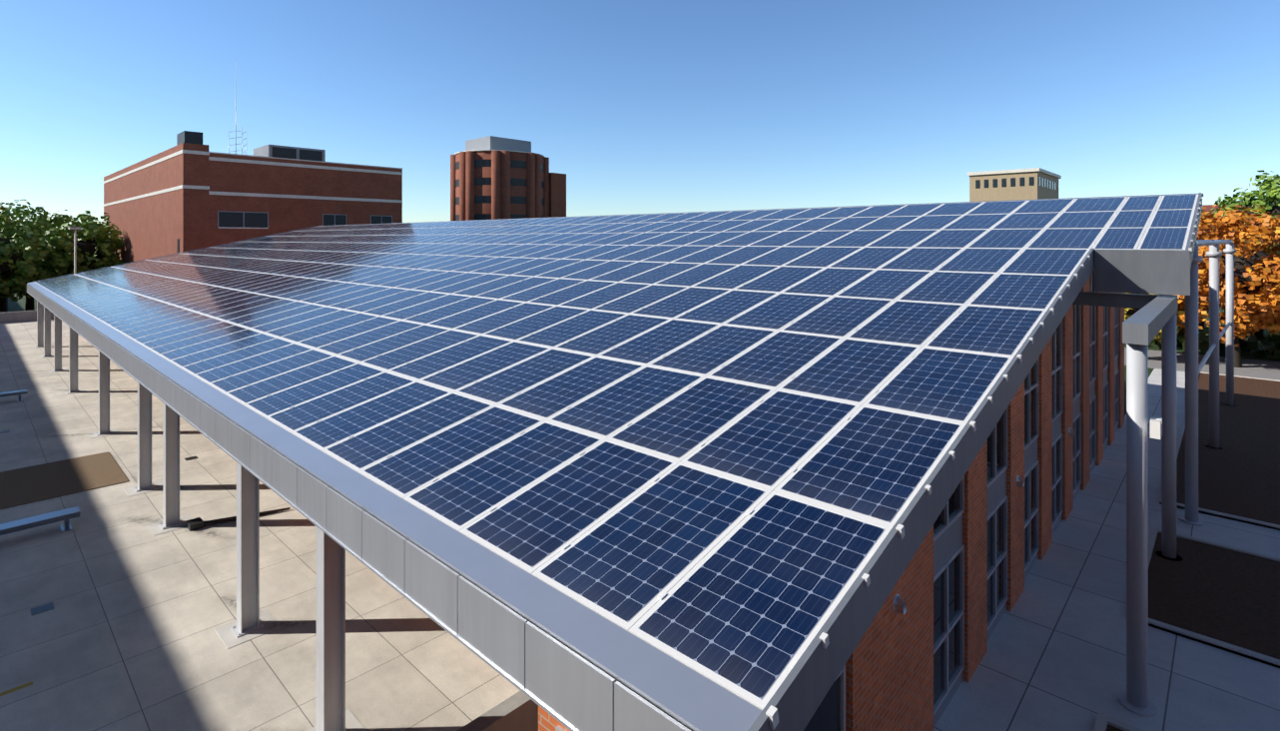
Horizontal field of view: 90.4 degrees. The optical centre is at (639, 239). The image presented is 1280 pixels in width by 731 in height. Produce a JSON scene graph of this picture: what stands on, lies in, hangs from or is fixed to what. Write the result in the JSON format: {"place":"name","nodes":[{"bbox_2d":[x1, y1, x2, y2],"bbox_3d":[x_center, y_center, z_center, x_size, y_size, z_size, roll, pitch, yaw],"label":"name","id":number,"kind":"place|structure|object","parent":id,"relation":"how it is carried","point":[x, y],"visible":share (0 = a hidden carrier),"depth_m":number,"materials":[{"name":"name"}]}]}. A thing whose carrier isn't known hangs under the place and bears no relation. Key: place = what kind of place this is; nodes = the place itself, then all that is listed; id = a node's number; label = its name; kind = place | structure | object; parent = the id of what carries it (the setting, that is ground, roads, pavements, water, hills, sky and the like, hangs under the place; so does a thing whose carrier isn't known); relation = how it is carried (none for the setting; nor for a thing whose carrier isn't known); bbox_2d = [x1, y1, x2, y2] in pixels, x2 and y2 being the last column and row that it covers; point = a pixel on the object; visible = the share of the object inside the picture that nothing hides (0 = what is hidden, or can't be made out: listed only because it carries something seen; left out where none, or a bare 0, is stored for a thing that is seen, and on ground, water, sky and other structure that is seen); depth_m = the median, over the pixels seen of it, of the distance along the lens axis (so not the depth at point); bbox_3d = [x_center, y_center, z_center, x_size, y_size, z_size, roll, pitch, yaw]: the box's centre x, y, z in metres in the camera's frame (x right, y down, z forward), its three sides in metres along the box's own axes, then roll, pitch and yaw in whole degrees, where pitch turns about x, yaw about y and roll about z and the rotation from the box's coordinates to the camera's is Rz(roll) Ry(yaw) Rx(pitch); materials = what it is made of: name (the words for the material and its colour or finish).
{"place":"outdoors","nodes":[
{"label":"outdoors","id":0,"kind":"place"},
{"bbox_2d":[7,293,36,311],"bbox_3d":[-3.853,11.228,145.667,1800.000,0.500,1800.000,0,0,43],"label":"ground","id":1,"kind":"structure","parent":0,"point":[19,306],"depth_m":106.01,"materials":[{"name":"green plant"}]},
{"bbox_2d":[0,202,36,312],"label":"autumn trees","id":2,"kind":"object","parent":1,"relation":"on","point":[3,305],"depth_m":94.65,"materials":[{"name":"green plant"}]},
{"bbox_2d":[0,199,125,310],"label":"trees","id":3,"kind":"object","parent":1,"relation":"on","point":[42,237],"depth_m":81.83,"materials":[{"name":"green plant"}]},
{"bbox_2d":[68,226,81,273],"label":"street light","id":4,"kind":"object","parent":1,"relation":"on","point":[75,252],"visible":0.59,"depth_m":66.98,"materials":[{"name":"grey metal"}]},
{"bbox_2d":[0,310,538,730],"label":"terrace curbs","id":5,"kind":"structure","parent":1,"relation":"on","point":[518,711],"depth_m":10.12,"materials":[{"name":"concrete"}]},
{"bbox_2d":[538,705,569,730],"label":"brick wall","id":6,"kind":"structure","parent":1,"relation":"on","point":[547,721],"depth_m":5.46,"materials":[{"name":"brick"}]},
{"bbox_2d":[555,724,565,730],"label":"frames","id":7,"kind":"structure","parent":6,"relation":"attached to","point":[558,728],"depth_m":5.31,"materials":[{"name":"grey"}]},
{"bbox_2d":[803,674,840,730],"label":"window","id":8,"kind":"structure","parent":6,"relation":"attached to","point":[826,716],"depth_m":6.71,"materials":[{"name":"black"}]},
{"bbox_2d":[967,167,1061,201],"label":"back building","id":9,"kind":"structure","parent":1,"relation":"on","point":[1023,184],"depth_m":99.80,"materials":[{"name":"beige stone"}]},
{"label":"slab","id":10,"kind":"object","parent":1,"relation":"on","visible":0},
{"bbox_2d":[1105,372,1279,730],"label":"mulch","id":11,"kind":"object","parent":10,"relation":"on","point":[1229,596],"visible":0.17,"depth_m":14.07,"materials":[{"name":"brown soil"}]},
{"bbox_2d":[1093,371,1279,730],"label":"mulch curbs","id":12,"kind":"structure","parent":11,"relation":"on","point":[1102,721],"depth_m":11.30,"materials":[{"name":"concrete"}]},
{"bbox_3d":[-56.478,9.278,5.441,72.750,3.400,83.300,0,0,43],"label":"terrace slab","id":13,"kind":"object","parent":1,"relation":"on","visible":0},
{"bbox_2d":[0,319,520,730],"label":"terrace pavers","id":14,"kind":"object","parent":13,"relation":"on","point":[123,635],"depth_m":12.96,"materials":[{"name":"beige concrete"}]},
{"bbox_2d":[0,680,32,695],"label":"yellow line","id":15,"kind":"object","parent":14,"relation":"on","point":[16,688],"visible":1,"depth_m":10.70,"materials":[{"name":"paint"}]},
{"bbox_2d":[0,389,79,535],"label":"benches","id":16,"kind":"object","parent":14,"relation":"on","point":[66,514],"visible":0.98,"depth_m":16.36,"materials":[{"name":"silver metal"}]},
{"bbox_2d":[0,451,128,509],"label":"planting bed","id":17,"kind":"object","parent":14,"relation":"on","point":[33,483],"visible":1,"depth_m":20.02,"materials":[{"name":"brown soil"}]},
{"bbox_2d":[0,430,198,615],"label":"drains","id":18,"kind":"object","parent":14,"relation":"on","point":[42,608],"visible":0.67,"depth_m":13.05,"materials":[{"name":"grey metal"}]},
{"bbox_2d":[30,346,366,730],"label":"column pads","id":19,"kind":"object","parent":14,"relation":"on","point":[228,636],"depth_m":12.50,"materials":[{"name":"concrete"}]},
{"bbox_2d":[35,300,346,730],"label":"support columns","id":20,"kind":"structure","parent":19,"relation":"on","point":[330,634],"depth_m":12.35,"materials":[{"name":"grey metal"}]},
{"bbox_2d":[28,284,692,730],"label":"trim","id":21,"kind":"structure","parent":20,"relation":"on","point":[456,572],"depth_m":6.05,"materials":[{"name":"grey metal"}]},
{"bbox_2d":[26,283,690,730],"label":"eave fascia","id":22,"kind":"structure","parent":21,"relation":"attached to","point":[566,687],"depth_m":6.59,"materials":[{"name":"grey metal"}]},
{"bbox_2d":[27,193,1198,730],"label":"eave flashing","id":23,"kind":"object","parent":22,"relation":"on","point":[689,697],"visible":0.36,"depth_m":6.03,"materials":[{"name":"grey metal"}]},
{"bbox_2d":[26,192,1202,730],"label":"rake fascia","id":24,"kind":"structure","parent":23,"relation":"attached to","point":[800,694],"depth_m":6.78,"materials":[{"name":"grey metal"}]},
{"bbox_3d":[-14.965,1.234,32.869,65.300,4.926,20.680,0,0,43],"label":"roof deck","id":25,"kind":"object","parent":23,"relation":"attached to","visible":0},
{"bbox_2d":[33,194,1198,709],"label":"panel frames","id":26,"kind":"structure","parent":25,"relation":"on","point":[677,582],"depth_m":11.17,"materials":[{"name":"silver metal"}]},
{"bbox_2d":[53,198,1127,666],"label":"panel clamps","id":27,"kind":"object","parent":26,"relation":"on","point":[663,594],"visible":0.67,"depth_m":14.84,"materials":[{"name":"silver metal"}]},
{"bbox_2d":[765,192,1203,729],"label":"panel edge clamps","id":28,"kind":"object","parent":26,"relation":"attached to","point":[772,713],"visible":0.73,"depth_m":5.91,"materials":[{"name":"silver metal"}]},
{"bbox_2d":[32,370,442,730],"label":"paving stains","id":29,"kind":"object","parent":14,"relation":"on","point":[215,535],"visible":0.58,"depth_m":16.32,"materials":[{"name":"grey"}]},
{"bbox_2d":[186,507,290,531],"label":"conduits","id":30,"kind":"object","parent":14,"relation":"on","point":[195,523],"visible":0.79,"depth_m":16.86,"materials":[{"name":"grey metal"}]},
{"bbox_2d":[103,130,402,263],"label":"back building","id":31,"kind":"structure","parent":0,"point":[189,192],"depth_m":71.35,"materials":[{"name":"red brick"}]},
{"bbox_2d":[228,105,246,154],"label":"antennas","id":32,"kind":"object","parent":31,"relation":"on","point":[236,131],"visible":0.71,"depth_m":76.98,"materials":[{"name":"grey metal"}]},
{"bbox_2d":[450,135,566,220],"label":"tower","id":33,"kind":"structure","parent":0,"point":[494,178],"depth_m":137.95,"materials":[{"name":"red brick"}]},
{"bbox_2d":[35,194,1195,698],"bbox_3d":[-14.922,0.965,32.915,65.180,4.460,20.093,0,0,43],"label":"glass panel","id":34,"kind":"object","parent":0,"point":[747,604],"visible":0.88,"depth_m":11.33,"materials":[{"name":"blue glass"}]},
{"bbox_2d":[0,0,1279,228],"label":"sky","id":35,"kind":"structure","parent":0,"point":[643,106],"materials":[{"name":"blue"}]},
{"bbox_2d":[933,272,1118,715],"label":"window frames","id":36,"kind":"structure","parent":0,"point":[948,627],"depth_m":13.19,"materials":[{"name":"grey metal"}]},
{"bbox_2d":[933,272,1117,705],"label":"windows","id":37,"kind":"structure","parent":36,"relation":"in","point":[954,602],"depth_m":11.49,"materials":[{"name":"black glass"}]},
{"bbox_2d":[933,356,1118,726],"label":"spandrel panels","id":38,"kind":"object","parent":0,"point":[948,543],"visible":0.54,"depth_m":11.26,"materials":[{"name":"grey metal"}]},
{"bbox_2d":[933,368,1279,730],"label":"walkway","id":39,"kind":"structure","parent":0,"point":[1054,658],"depth_m":10.64,"materials":[{"name":"concrete"}]},
{"bbox_2d":[845,277,1124,730],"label":"brick piers","id":40,"kind":"structure","parent":39,"relation":"on","point":[890,675],"depth_m":10.30,"materials":[{"name":"red brick"}]},
{"bbox_2d":[893,427,1074,614],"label":"wall lamps","id":41,"kind":"object","parent":40,"relation":"attached to","point":[900,604],"depth_m":7.76,"materials":[{"name":"black metal"}]},
{"bbox_2d":[1072,239,1236,716],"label":"support columns","id":42,"kind":"structure","parent":39,"relation":"on","point":[1148,320],"depth_m":13.69,"materials":[{"name":"metal"}]},
{"bbox_2d":[1150,416,1162,439],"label":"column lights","id":43,"kind":"object","parent":42,"relation":"attached to","point":[1156,427],"visible":1,"depth_m":9.18,"materials":[{"name":"white plastic"}]},
{"bbox_2d":[1124,347,1279,380],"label":"road","id":44,"kind":"structure","parent":0,"point":[1260,368],"depth_m":34.63,"materials":[{"name":"black asphalt"}]},
{"bbox_2d":[1124,307,1279,415],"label":"lawn","id":45,"kind":"structure","parent":0,"point":[1246,354],"depth_m":38.55,"materials":[{"name":"green plant"}]},
{"bbox_2d":[1124,203,1279,342],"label":"yellow trees","id":46,"kind":"object","parent":45,"relation":"on","point":[1182,311],"depth_m":35.63,"materials":[{"name":"plant"}]},
{"bbox_2d":[1148,326,1279,358],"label":"shrubs","id":47,"kind":"object","parent":45,"relation":"on","point":[1251,342],"visible":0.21,"depth_m":38.49,"materials":[{"name":"green plant"}]},
{"bbox_2d":[1160,204,1279,367],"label":"orange trees","id":48,"kind":"object","parent":45,"relation":"on","point":[1252,312],"depth_m":33.35,"materials":[{"name":"orange plant"}]},
{"bbox_2d":[1201,204,1254,221],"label":"red roof building","id":49,"kind":"structure","parent":45,"relation":"on","point":[1208,208],"depth_m":101.77,"materials":[{"name":"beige stone"}]},
{"bbox_2d":[1211,169,1279,218],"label":"green trees","id":50,"kind":"object","parent":45,"relation":"on","point":[1270,186],"depth_m":57.21,"materials":[{"name":"green plant"}]},
{"bbox_3d":[1.160,5.023,5.812,0.059,3.811,3.184,0,0,43],"label":"corner cladding","id":51,"kind":"object","parent":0,"visible":0},
{"bbox_2d":[834,664,845,730],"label":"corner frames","id":52,"kind":"structure","parent":51,"relation":"attached to","point":[843,699],"depth_m":6.89,"materials":[{"name":"grey metal"}]}
]}

